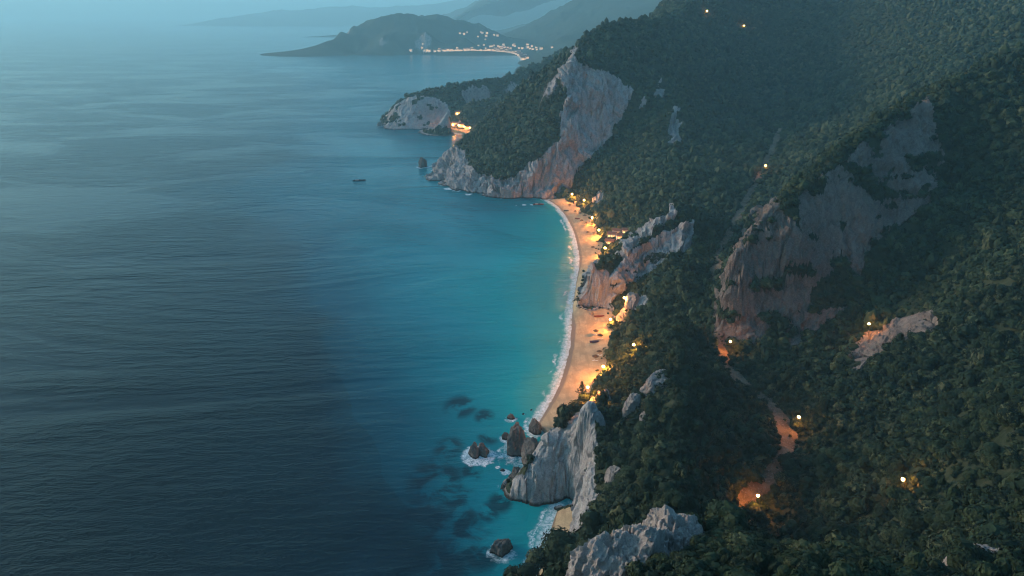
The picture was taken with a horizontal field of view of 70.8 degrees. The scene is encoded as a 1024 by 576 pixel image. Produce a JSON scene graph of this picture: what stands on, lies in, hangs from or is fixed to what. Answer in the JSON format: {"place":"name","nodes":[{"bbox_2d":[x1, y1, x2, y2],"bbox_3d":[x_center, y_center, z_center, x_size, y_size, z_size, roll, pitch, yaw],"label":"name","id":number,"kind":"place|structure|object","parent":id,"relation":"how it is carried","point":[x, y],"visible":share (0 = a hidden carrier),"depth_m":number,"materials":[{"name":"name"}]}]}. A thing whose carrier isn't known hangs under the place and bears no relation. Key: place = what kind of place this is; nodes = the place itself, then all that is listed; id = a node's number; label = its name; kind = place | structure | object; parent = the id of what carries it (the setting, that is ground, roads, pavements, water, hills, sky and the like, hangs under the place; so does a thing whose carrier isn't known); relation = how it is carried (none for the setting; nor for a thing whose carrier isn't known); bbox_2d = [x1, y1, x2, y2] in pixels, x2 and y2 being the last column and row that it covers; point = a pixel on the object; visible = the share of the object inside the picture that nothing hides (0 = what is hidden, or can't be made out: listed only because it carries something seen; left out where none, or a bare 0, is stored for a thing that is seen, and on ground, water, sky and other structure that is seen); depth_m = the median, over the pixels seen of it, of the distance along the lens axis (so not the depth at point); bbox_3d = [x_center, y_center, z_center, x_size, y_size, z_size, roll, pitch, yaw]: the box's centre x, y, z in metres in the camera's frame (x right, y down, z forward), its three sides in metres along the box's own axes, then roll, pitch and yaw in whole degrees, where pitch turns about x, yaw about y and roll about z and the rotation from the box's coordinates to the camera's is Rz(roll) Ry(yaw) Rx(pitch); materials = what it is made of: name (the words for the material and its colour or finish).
{"place":"outdoors","nodes":[
{"label":"outdoors","id":0,"kind":"place"},
{"bbox_2d":[0,0,453,18],"label":"sky","id":1,"kind":"structure","parent":0,"point":[9,9],"materials":[{"name":"blue"}]},
{"bbox_2d":[0,19,592,575],"bbox_3d":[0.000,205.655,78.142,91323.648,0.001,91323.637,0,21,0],"label":"sea","id":2,"kind":"structure","parent":0,"point":[250,325],"depth_m":564.65,"materials":[{"name":"liquid"}]},
{"bbox_2d":[468,441,488,458],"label":"rock","id":3,"kind":"object","parent":2,"relation":"in","point":[476,451],"visible":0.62,"depth_m":382.10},
{"bbox_2d":[489,538,512,557],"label":"rock","id":4,"kind":"object","parent":2,"relation":"in","point":[501,548],"visible":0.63,"depth_m":312.78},
{"bbox_2d":[507,422,525,456],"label":"rock","id":5,"kind":"object","parent":2,"relation":"in","point":[516,437],"visible":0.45,"depth_m":381.95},
{"bbox_2d":[521,437,537,464],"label":"rock","id":6,"kind":"object","parent":2,"relation":"in","point":[529,446],"visible":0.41,"depth_m":369.40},
{"bbox_2d":[180,0,571,25],"bbox_3d":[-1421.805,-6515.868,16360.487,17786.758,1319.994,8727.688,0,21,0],"label":"distant range","id":7,"kind":"structure","parent":0,"point":[352,15],"depth_m":15230.89,"materials":[{"name":"blue"}]},
{"bbox_2d":[311,0,555,36],"bbox_3d":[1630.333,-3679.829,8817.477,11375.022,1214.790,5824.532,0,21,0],"label":"mountain range","id":8,"kind":"structure","parent":0,"point":[492,7],"depth_m":10571.97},
{"bbox_2d":[260,0,661,72],"bbox_3d":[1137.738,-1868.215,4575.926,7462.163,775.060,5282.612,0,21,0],"label":"coastal hills","id":9,"kind":"structure","parent":0,"point":[568,24],"depth_m":4462.27,"materials":[{"name":"plant"}]},
{"bbox_2d":[380,51,562,135],"bbox_3d":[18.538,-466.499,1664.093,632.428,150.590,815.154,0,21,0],"label":"cape","id":10,"kind":"object","parent":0,"point":[410,113],"visible":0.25,"depth_m":1525.02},
{"bbox_2d":[380,46,570,133],"bbox_3d":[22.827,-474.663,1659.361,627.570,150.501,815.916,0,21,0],"label":"cape scrub","id":11,"kind":"object","parent":10,"relation":"on","point":[458,104],"visible":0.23,"depth_m":1546.19,"materials":[{"name":"green plant"}]},
{"bbox_2d":[539,507,571,574],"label":"cove beach","id":12,"kind":"structure","parent":0,"point":[563,518],"depth_m":332.69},
{"bbox_2d":[500,382,624,531],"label":"promontory","id":13,"kind":"structure","parent":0,"point":[562,466],"depth_m":346.15,"materials":[{"name":"stone"}]},
{"bbox_2d":[539,198,613,432],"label":"beach","id":14,"kind":"structure","parent":0,"point":[581,365],"depth_m":522.50,"materials":[{"name":"sand"}]},
{"bbox_2d":[528,418,541,434],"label":"rock","id":15,"kind":"object","parent":14,"relation":"on","point":[535,428],"visible":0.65,"depth_m":403.25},
{"bbox_2d":[425,0,788,199],"bbox_3d":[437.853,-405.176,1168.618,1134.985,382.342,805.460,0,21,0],"label":"mountain","id":16,"kind":"structure","parent":0,"point":[593,103],"depth_m":974.16,"materials":[{"name":"stone"}]},
{"bbox_2d":[452,0,1023,251],"bbox_3d":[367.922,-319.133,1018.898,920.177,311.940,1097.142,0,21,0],"label":"mountain scrub","id":17,"kind":"object","parent":16,"relation":"on","point":[697,161],"visible":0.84,"depth_m":1005.69,"materials":[{"name":"green plant"}]},
{"bbox_2d":[575,203,735,311],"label":"headland","id":18,"kind":"structure","parent":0,"point":[604,287],"depth_m":589.15,"materials":[{"name":"stone"}]},
{"bbox_2d":[562,105,778,287],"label":"hillside","id":19,"kind":"structure","parent":0,"point":[673,129],"depth_m":869.55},
{"bbox_2d":[581,266,773,526],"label":"slope","id":20,"kind":"structure","parent":0,"point":[683,374],"depth_m":348.03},
{"bbox_2d":[502,562,538,575],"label":"bush","id":21,"kind":"object","parent":20,"relation":"on","point":[529,569],"visible":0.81,"depth_m":271.63,"materials":[{"name":"green plant"}]},
{"bbox_2d":[525,545,556,570],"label":"bush","id":22,"kind":"object","parent":20,"relation":"on","point":[539,558],"visible":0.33,"depth_m":292.70,"materials":[{"name":"green plant"}]},
{"bbox_2d":[539,525,581,563],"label":"bush","id":23,"kind":"object","parent":20,"relation":"on","point":[557,540],"visible":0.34,"depth_m":276.23,"materials":[{"name":"green plant"}]},
{"bbox_2d":[563,542,577,562],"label":"shrub","id":24,"kind":"object","parent":20,"relation":"on","point":[569,547],"visible":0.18,"depth_m":264.75,"materials":[{"name":"green plant"}]},
{"bbox_2d":[578,508,610,539],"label":"bush","id":25,"kind":"object","parent":20,"relation":"on","point":[594,521],"visible":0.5,"depth_m":257.24,"materials":[{"name":"green plant"}]},
{"bbox_2d":[600,481,612,494],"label":"shrub","id":26,"kind":"object","parent":20,"relation":"on","point":[606,487],"visible":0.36,"depth_m":282.06,"materials":[{"name":"green plant"}]},
{"bbox_2d":[603,495,618,512],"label":"shrub","id":27,"kind":"object","parent":20,"relation":"on","point":[610,501],"visible":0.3,"depth_m":256.46,"materials":[{"name":"green plant"}]},
{"bbox_2d":[604,465,620,482],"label":"boulder","id":28,"kind":"object","parent":20,"relation":"on","point":[610,472],"visible":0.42,"depth_m":301.81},
{"bbox_2d":[565,523,668,575],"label":"boulder","id":29,"kind":"object","parent":20,"relation":"on","point":[605,553],"visible":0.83,"depth_m":113.92,"materials":[{"name":"stone"}]},
{"bbox_2d":[609,447,629,458],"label":"shrub","id":30,"kind":"object","parent":20,"relation":"on","point":[618,452],"visible":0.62,"depth_m":310.98,"materials":[{"name":"green plant"}]},
{"bbox_2d":[615,465,629,480],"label":"shrub","id":31,"kind":"object","parent":20,"relation":"on","point":[621,472],"visible":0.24,"depth_m":272.33,"materials":[{"name":"green plant"}]},
{"bbox_2d":[615,491,636,508],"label":"shrub","id":32,"kind":"object","parent":20,"relation":"on","point":[625,498],"visible":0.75,"depth_m":252.87,"materials":[{"name":"green plant"}]},
{"bbox_2d":[622,393,640,420],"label":"boulder","id":33,"kind":"object","parent":20,"relation":"on","point":[632,401],"visible":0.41,"depth_m":336.06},
{"bbox_2d":[624,292,638,310],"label":"boulder","id":34,"kind":"object","parent":20,"relation":"on","point":[631,300],"visible":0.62,"depth_m":525.44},
{"bbox_2d":[625,414,639,431],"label":"shrub","id":35,"kind":"object","parent":20,"relation":"on","point":[631,423],"visible":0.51,"depth_m":320.06,"materials":[{"name":"green plant"}]},
{"bbox_2d":[630,457,645,470],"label":"shrub","id":36,"kind":"object","parent":20,"relation":"on","point":[635,465],"visible":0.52,"depth_m":266.58,"materials":[{"name":"green plant"}]},
{"bbox_2d":[630,436,646,451],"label":"shrub","id":37,"kind":"object","parent":20,"relation":"on","point":[636,442],"visible":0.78,"depth_m":307.02,"materials":[{"name":"green plant"}]},
{"bbox_2d":[634,421,650,432],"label":"shrub","id":38,"kind":"object","parent":20,"relation":"on","point":[639,425],"visible":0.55,"depth_m":312.56,"materials":[{"name":"green plant"}]},
{"bbox_2d":[638,472,656,495],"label":"shrub","id":39,"kind":"object","parent":20,"relation":"on","point":[646,483],"visible":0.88,"depth_m":250.63,"materials":[{"name":"green plant"}]},
{"bbox_2d":[640,396,661,415],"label":"shrub","id":40,"kind":"object","parent":20,"relation":"on","point":[650,405],"visible":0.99,"depth_m":315.86,"materials":[{"name":"green plant"}]},
{"bbox_2d":[640,445,662,465],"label":"shrub","id":41,"kind":"object","parent":20,"relation":"on","point":[647,452],"visible":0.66,"depth_m":259.89,"materials":[{"name":"green plant"}]},
{"bbox_2d":[639,369,670,395],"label":"boulder","id":42,"kind":"object","parent":20,"relation":"on","point":[652,380],"visible":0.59,"depth_m":354.14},
{"bbox_2d":[651,551,671,563],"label":"shrub","id":43,"kind":"object","parent":20,"relation":"on","point":[659,557],"visible":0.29,"depth_m":110.06,"materials":[{"name":"green plant"}]},
{"bbox_2d":[642,507,698,526],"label":"boulder","id":44,"kind":"object","parent":20,"relation":"on","point":[648,520],"visible":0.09,"depth_m":131.81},
{"bbox_2d":[662,488,687,507],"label":"shrub","id":45,"kind":"object","parent":20,"relation":"on","point":[675,497],"visible":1,"depth_m":197.67,"materials":[{"name":"green plant"}]},
{"bbox_2d":[648,504,703,554],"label":"boulder","id":46,"kind":"object","parent":20,"relation":"on","point":[680,531],"visible":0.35,"depth_m":121.83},
{"bbox_2d":[689,532,714,549],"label":"shrub","id":47,"kind":"object","parent":20,"relation":"on","point":[695,540],"visible":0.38,"depth_m":117.70,"materials":[{"name":"green plant"}]},
{"bbox_2d":[702,516,718,531],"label":"shrub","id":48,"kind":"object","parent":20,"relation":"on","point":[709,524],"visible":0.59,"depth_m":136.69,"materials":[{"name":"green plant"}]},
{"bbox_2d":[700,550,722,574],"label":"shrub","id":49,"kind":"object","parent":20,"relation":"on","point":[711,559],"visible":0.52,"depth_m":101.04,"materials":[{"name":"green plant"}]},
{"bbox_2d":[704,499,750,531],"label":"shrub","id":50,"kind":"object","parent":20,"relation":"on","point":[720,508],"visible":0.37,"depth_m":138.86,"materials":[{"name":"green plant"}]},
{"bbox_2d":[722,544,748,556],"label":"shrub","id":51,"kind":"object","parent":20,"relation":"on","point":[734,551],"visible":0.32,"depth_m":107.71,"materials":[{"name":"green plant"}]},
{"bbox_2d":[730,474,741,489],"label":"shrub","id":52,"kind":"object","parent":20,"relation":"on","point":[736,482],"visible":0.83,"depth_m":301.66,"materials":[{"name":"green plant"}]},
{"bbox_2d":[727,532,757,548],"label":"shrub","id":53,"kind":"object","parent":20,"relation":"on","point":[740,538],"visible":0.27,"depth_m":110.53,"materials":[{"name":"green plant"}]},
{"bbox_2d":[728,558,760,572],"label":"shrub","id":54,"kind":"object","parent":20,"relation":"on","point":[734,562],"visible":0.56,"depth_m":98.90,"materials":[{"name":"green plant"}]},
{"bbox_2d":[738,545,768,571],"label":"shrub","id":55,"kind":"object","parent":20,"relation":"on","point":[749,549],"visible":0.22,"depth_m":105.16,"materials":[{"name":"green plant"}]},
{"bbox_2d":[503,507,1023,575],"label":"scrub","id":56,"kind":"object","parent":20,"relation":"on","point":[1008,561],"visible":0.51,"depth_m":106.21,"materials":[{"name":"green plant"}]},
{"bbox_2d":[506,261,1023,564],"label":"slope bushes","id":57,"kind":"object","parent":20,"relation":"on","point":[881,397],"visible":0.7,"depth_m":316.69,"materials":[{"name":"green plant"}]},
{"bbox_2d":[775,556,799,567],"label":"shrub","id":58,"kind":"object","parent":20,"relation":"on","point":[790,561],"visible":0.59,"depth_m":102.77,"materials":[{"name":"green plant"}]},
{"bbox_2d":[795,559,821,574],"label":"shrub","id":59,"kind":"object","parent":20,"relation":"on","point":[804,564],"visible":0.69,"depth_m":101.76,"materials":[{"name":"green plant"}]},
{"bbox_2d":[791,537,827,561],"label":"shrub","id":60,"kind":"object","parent":20,"relation":"on","point":[819,551],"visible":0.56,"depth_m":110.24,"materials":[{"name":"green plant"}]},
{"bbox_2d":[798,551,820,567],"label":"shrub","id":61,"kind":"object","parent":20,"relation":"on","point":[805,556],"visible":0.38,"depth_m":103.81,"materials":[{"name":"green plant"}]},
{"bbox_2d":[827,550,847,562],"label":"shrub","id":62,"kind":"object","parent":20,"relation":"on","point":[832,554],"visible":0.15,"depth_m":113.82,"materials":[{"name":"green plant"}]},
{"bbox_2d":[832,543,870,556],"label":"shrub","id":63,"kind":"object","parent":20,"relation":"on","point":[857,549],"visible":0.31,"depth_m":118.51,"materials":[{"name":"green plant"}]},
{"bbox_2d":[709,128,798,521],"bbox_3d":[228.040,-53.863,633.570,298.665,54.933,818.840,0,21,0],"label":"dirt track","id":64,"kind":"structure","parent":0,"point":[754,489],"depth_m":358.33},
{"bbox_2d":[567,133,799,501],"bbox_3d":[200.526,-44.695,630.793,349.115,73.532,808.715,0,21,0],"label":"beach scrub","id":65,"kind":"object","parent":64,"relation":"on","point":[776,406],"visible":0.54,"depth_m":396.62,"materials":[{"name":"green plant"}]},
{"bbox_2d":[701,66,1023,364],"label":"crag","id":66,"kind":"structure","parent":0,"point":[857,209],"depth_m":455.54,"materials":[{"name":"stone"}]},
{"bbox_2d":[590,46,1023,389],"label":"slope scrub","id":67,"kind":"object","parent":66,"relation":"on","point":[996,252],"visible":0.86,"depth_m":462.74,"materials":[{"name":"green plant"}]},
{"bbox_2d":[722,0,1023,177],"bbox_3d":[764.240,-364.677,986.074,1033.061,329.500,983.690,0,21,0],"label":"valley side","id":68,"kind":"structure","parent":0,"point":[786,14],"depth_m":1258.53,"materials":[{"name":"plant"}]},
{"bbox_2d":[749,262,1023,551],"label":"bank","id":69,"kind":"structure","parent":0,"point":[917,321],"depth_m":349.87,"materials":[{"name":"stone"}]},
{"bbox_2d":[743,500,767,523],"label":"shrub","id":70,"kind":"object","parent":69,"relation":"on","point":[755,511],"visible":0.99,"depth_m":292.50,"materials":[{"name":"green plant"}]},
{"bbox_2d":[773,471,799,492],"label":"shrub","id":71,"kind":"object","parent":69,"relation":"on","point":[784,481],"visible":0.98,"depth_m":304.50,"materials":[{"name":"green plant"}]},
{"bbox_2d":[777,451,800,468],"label":"shrub","id":72,"kind":"object","parent":69,"relation":"on","point":[785,456],"visible":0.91,"depth_m":319.10,"materials":[{"name":"green plant"}]},
{"bbox_2d":[792,527,810,540],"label":"shrub","id":73,"kind":"object","parent":69,"relation":"on","point":[800,532],"visible":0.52,"depth_m":266.13,"materials":[{"name":"green plant"}]},
{"bbox_2d":[819,500,832,517],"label":"shrub","id":74,"kind":"object","parent":69,"relation":"on","point":[823,510],"visible":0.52,"depth_m":275.35,"materials":[{"name":"green plant"}]},
{"bbox_2d":[832,520,858,535],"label":"shrub","id":75,"kind":"object","parent":69,"relation":"on","point":[845,528],"visible":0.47,"depth_m":250.61,"materials":[{"name":"green plant"}]},
{"bbox_2d":[835,461,855,479],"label":"shrub","id":76,"kind":"object","parent":69,"relation":"on","point":[843,467],"visible":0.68,"depth_m":289.83,"materials":[{"name":"green plant"}]},
{"bbox_2d":[848,496,872,513],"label":"shrub","id":77,"kind":"object","parent":69,"relation":"on","point":[855,504],"visible":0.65,"depth_m":260.61,"materials":[{"name":"green plant"}]},
{"bbox_2d":[854,537,871,548],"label":"shrub","id":78,"kind":"object","parent":69,"relation":"on","point":[862,542],"visible":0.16,"depth_m":226.35,"materials":[{"name":"green plant"}]},
{"bbox_2d":[856,454,871,468],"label":"shrub","id":79,"kind":"object","parent":69,"relation":"on","point":[862,462],"visible":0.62,"depth_m":282.05,"materials":[{"name":"green plant"}]},
{"bbox_2d":[861,442,878,454],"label":"shrub","id":80,"kind":"object","parent":69,"relation":"on","point":[870,447],"visible":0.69,"depth_m":296.01,"materials":[{"name":"green plant"}]},
{"bbox_2d":[868,533,885,544],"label":"shrub","id":81,"kind":"object","parent":69,"relation":"on","point":[873,538],"visible":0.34,"depth_m":223.13,"materials":[{"name":"green plant"}]},
{"bbox_2d":[874,497,893,520],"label":"shrub","id":82,"kind":"object","parent":69,"relation":"on","point":[882,510],"visible":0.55,"depth_m":242.49,"materials":[{"name":"green plant"}]},
{"bbox_2d":[880,455,894,468],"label":"shrub","id":83,"kind":"object","parent":69,"relation":"on","point":[885,460],"visible":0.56,"depth_m":272.24,"materials":[{"name":"green plant"}]},
{"bbox_2d":[878,526,900,543],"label":"shrub","id":84,"kind":"object","parent":69,"relation":"on","point":[885,535],"visible":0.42,"depth_m":218.48,"materials":[{"name":"green plant"}]},
{"bbox_2d":[886,499,901,510],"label":"shrub","id":85,"kind":"object","parent":69,"relation":"on","point":[892,503],"visible":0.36,"depth_m":240.24,"materials":[{"name":"green plant"}]},
{"bbox_2d":[885,484,916,506],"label":"shrub","id":86,"kind":"object","parent":69,"relation":"on","point":[900,494],"visible":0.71,"depth_m":238.75,"materials":[{"name":"green plant"}]},
{"bbox_2d":[891,525,922,547],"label":"shrub","id":87,"kind":"object","parent":69,"relation":"on","point":[903,533],"visible":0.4,"depth_m":209.10,"materials":[{"name":"green plant"}]},
{"bbox_2d":[897,504,926,530],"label":"shrub","id":88,"kind":"object","parent":69,"relation":"on","point":[905,511],"visible":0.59,"depth_m":216.54,"materials":[{"name":"green plant"}]},
{"bbox_2d":[904,512,930,529],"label":"shrub","id":89,"kind":"object","parent":69,"relation":"on","point":[921,524],"visible":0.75,"depth_m":212.81,"materials":[{"name":"green plant"}]},
{"bbox_2d":[919,475,938,495],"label":"shrub","id":90,"kind":"object","parent":69,"relation":"on","point":[928,486],"visible":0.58,"depth_m":227.18,"materials":[{"name":"green plant"}]},
{"bbox_2d":[925,535,944,554],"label":"shrub","id":91,"kind":"object","parent":69,"relation":"on","point":[936,540],"visible":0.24,"depth_m":180.13,"materials":[{"name":"green plant"}]},
{"bbox_2d":[926,441,944,459],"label":"shrub","id":92,"kind":"object","parent":69,"relation":"on","point":[934,448],"visible":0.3,"depth_m":246.73,"materials":[{"name":"green plant"}]},
{"bbox_2d":[936,541,951,560],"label":"shrub","id":93,"kind":"object","parent":69,"relation":"on","point":[943,549],"visible":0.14,"depth_m":157.80,"materials":[{"name":"green plant"}]},
{"bbox_2d":[937,416,951,429],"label":"shrub","id":94,"kind":"object","parent":69,"relation":"on","point":[945,421],"visible":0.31,"depth_m":260.58,"materials":[{"name":"green plant"}]},
{"bbox_2d":[932,500,958,529],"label":"shrub","id":95,"kind":"object","parent":69,"relation":"on","point":[943,514],"visible":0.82,"depth_m":202.83,"materials":[{"name":"green plant"}]},
{"bbox_2d":[942,525,968,542],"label":"shrub","id":96,"kind":"object","parent":69,"relation":"on","point":[948,535],"visible":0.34,"depth_m":169.67,"materials":[{"name":"green plant"}]},
{"bbox_2d":[949,414,974,431],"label":"shrub","id":97,"kind":"object","parent":69,"relation":"on","point":[956,424],"visible":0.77,"depth_m":253.33,"materials":[{"name":"green plant"}]},
{"bbox_2d":[951,436,979,451],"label":"shrub","id":98,"kind":"object","parent":69,"relation":"on","point":[959,443],"visible":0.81,"depth_m":231.42,"materials":[{"name":"green plant"}]},
{"bbox_2d":[945,536,994,571],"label":"shrub","id":99,"kind":"object","parent":69,"relation":"on","point":[957,556],"visible":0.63,"depth_m":133.89,"materials":[{"name":"green plant"}]},
{"bbox_2d":[942,544,998,565],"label":"boulder","id":100,"kind":"object","parent":69,"relation":"on","point":[982,546],"visible":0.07,"depth_m":140.58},
{"bbox_2d":[961,501,997,523],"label":"shrub","id":101,"kind":"object","parent":69,"relation":"on","point":[973,513],"visible":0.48,"depth_m":182.59,"materials":[{"name":"green plant"}]},
{"bbox_2d":[979,414,995,432],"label":"shrub","id":102,"kind":"object","parent":69,"relation":"on","point":[989,419],"visible":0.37,"depth_m":235.76,"materials":[{"name":"green plant"}]},
{"bbox_2d":[967,520,1011,543],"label":"shrub","id":103,"kind":"object","parent":69,"relation":"on","point":[989,528],"visible":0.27,"depth_m":154.68,"materials":[{"name":"green plant"}]},
{"bbox_2d":[979,453,1001,467],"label":"shrub","id":104,"kind":"object","parent":69,"relation":"on","point":[987,461],"visible":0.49,"depth_m":212.43,"materials":[{"name":"green plant"}]},
{"bbox_2d":[977,440,1006,459],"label":"shrub","id":105,"kind":"object","parent":69,"relation":"on","point":[993,449],"visible":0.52,"depth_m":213.63,"materials":[{"name":"green plant"}]},
{"bbox_2d":[976,532,1023,549],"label":"shrub","id":106,"kind":"object","parent":69,"relation":"on","point":[999,541],"visible":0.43,"depth_m":141.27,"materials":[{"name":"green plant"}]},
{"bbox_2d":[992,364,1023,374],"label":"shrub","id":107,"kind":"object","parent":69,"relation":"on","point":[1019,368],"visible":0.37,"depth_m":288.07,"materials":[{"name":"green plant"}]},
{"bbox_2d":[994,402,1023,426],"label":"shrub","id":108,"kind":"object","parent":69,"relation":"on","point":[1007,414],"visible":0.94,"depth_m":223.31,"materials":[{"name":"green plant"}]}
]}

